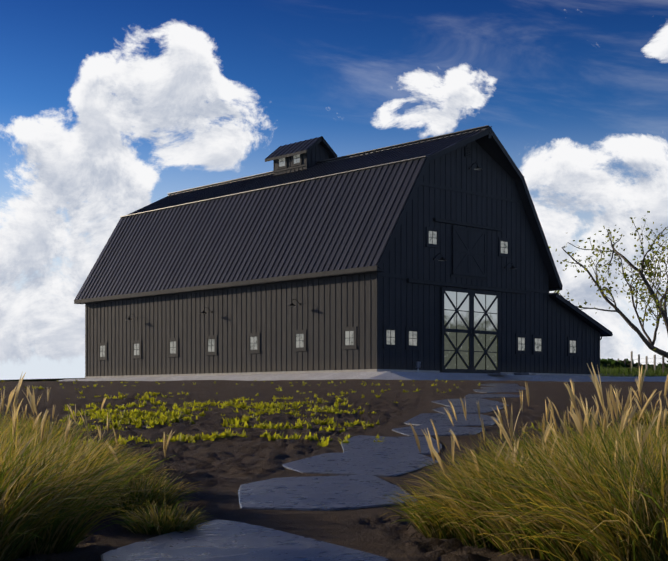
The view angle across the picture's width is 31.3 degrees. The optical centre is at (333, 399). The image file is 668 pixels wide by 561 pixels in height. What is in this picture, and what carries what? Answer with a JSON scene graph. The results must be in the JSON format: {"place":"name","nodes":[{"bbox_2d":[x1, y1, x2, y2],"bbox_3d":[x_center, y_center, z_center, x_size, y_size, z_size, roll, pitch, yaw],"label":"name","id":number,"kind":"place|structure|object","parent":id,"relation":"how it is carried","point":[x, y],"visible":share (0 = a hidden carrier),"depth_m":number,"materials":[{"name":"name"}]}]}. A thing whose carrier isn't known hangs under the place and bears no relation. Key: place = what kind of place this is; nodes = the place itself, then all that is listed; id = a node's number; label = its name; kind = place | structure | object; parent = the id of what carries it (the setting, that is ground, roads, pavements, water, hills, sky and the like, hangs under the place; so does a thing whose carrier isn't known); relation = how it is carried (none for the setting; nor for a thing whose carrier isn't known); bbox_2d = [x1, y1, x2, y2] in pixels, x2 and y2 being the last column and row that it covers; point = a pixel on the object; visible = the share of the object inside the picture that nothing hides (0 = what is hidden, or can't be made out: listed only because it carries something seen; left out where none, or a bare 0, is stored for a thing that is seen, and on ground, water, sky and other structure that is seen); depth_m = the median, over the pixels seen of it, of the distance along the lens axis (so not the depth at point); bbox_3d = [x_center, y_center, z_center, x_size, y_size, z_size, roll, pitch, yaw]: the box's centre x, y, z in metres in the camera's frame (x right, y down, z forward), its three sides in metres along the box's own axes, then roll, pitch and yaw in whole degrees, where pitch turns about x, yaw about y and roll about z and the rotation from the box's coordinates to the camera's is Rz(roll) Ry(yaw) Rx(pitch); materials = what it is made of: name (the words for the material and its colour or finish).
{"place":"outdoors","nodes":[
{"label":"outdoors","id":0,"kind":"place"},
{"bbox_2d":[0,373,657,381],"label":"meadow bank","id":1,"kind":"structure","parent":0,"point":[631,375],"depth_m":121.47,"materials":[{"name":"green plant"}]},
{"bbox_2d":[559,219,667,357],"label":"branches","id":2,"kind":"object","parent":1,"relation":"on","point":[649,343],"visible":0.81,"depth_m":88.35,"materials":[{"name":"brown wood"}]},
{"bbox_2d":[549,211,667,349],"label":"tree leaves","id":3,"kind":"object","parent":2,"relation":"attached to","point":[635,274],"visible":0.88,"depth_m":88.81,"materials":[{"name":"green plant"}]},
{"bbox_2d":[600,358,667,372],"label":"hedgerow shrubs","id":4,"kind":"object","parent":1,"relation":"on","point":[608,362],"visible":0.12,"depth_m":97.77,"materials":[{"name":"green plant"}]},
{"bbox_2d":[600,365,667,376],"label":"grass bank tufts","id":5,"kind":"object","parent":1,"relation":"on","point":[634,371],"visible":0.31,"depth_m":81.49,"materials":[{"name":"green plant"}]},
{"bbox_2d":[617,351,655,372],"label":"fence posts","id":6,"kind":"object","parent":1,"relation":"on","point":[646,361],"visible":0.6,"depth_m":89.47,"materials":[{"name":"grey wood"}]},
{"bbox_2d":[611,354,666,373],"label":"dark fence rails","id":7,"kind":"object","parent":1,"relation":"on","point":[625,360],"visible":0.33,"depth_m":89.83,"materials":[{"name":"wood"}]},
{"bbox_2d":[0,379,667,560],"bbox_3d":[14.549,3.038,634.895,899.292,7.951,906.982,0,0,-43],"label":"field soil","id":8,"kind":"structure","parent":0,"point":[221,470],"depth_m":12.10,"materials":[{"name":"brown soil"}]},
{"bbox_2d":[0,378,572,448],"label":"field weeds","id":9,"kind":"object","parent":8,"relation":"on","point":[148,416],"visible":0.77,"depth_m":15.01,"materials":[{"name":"green plant"}]},
{"bbox_2d":[101,372,535,560],"bbox_3d":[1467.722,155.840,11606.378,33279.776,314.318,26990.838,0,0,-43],"label":"path flagstones","id":10,"kind":"object","parent":8,"relation":"on","point":[359,464],"visible":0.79,"depth_m":6.54,"materials":[{"name":"stone"}]},
{"bbox_2d":[0,362,667,560],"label":"ornamental grass clumps","id":11,"kind":"object","parent":8,"relation":"on","point":[595,495],"visible":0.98,"depth_m":4.39,"materials":[{"name":"plant"}]},
{"bbox_2d":[0,0,667,379],"label":"sky","id":12,"kind":"structure","parent":0,"point":[109,109],"materials":[{"name":"blue"}]},
{"bbox_2d":[58,371,633,381],"bbox_3d":[0.114,-0.792,72.533,27.500,1.000,35.600,0,0,-43],"label":"gravel pad","id":13,"kind":"object","parent":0,"point":[388,375],"visible":0.14,"depth_m":59.83,"materials":[{"name":"grey gravel"}]},
{"bbox_2d":[74,125,612,378],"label":"barn","id":14,"kind":"structure","parent":13,"relation":"on","point":[318,255],"depth_m":63.40,"materials":[{"name":"black wood"}]},
{"bbox_2d":[623,376,666,381],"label":"gravel road","id":15,"kind":"structure","parent":0,"point":[656,379],"depth_m":69.51,"materials":[{"name":"grey gravel"}]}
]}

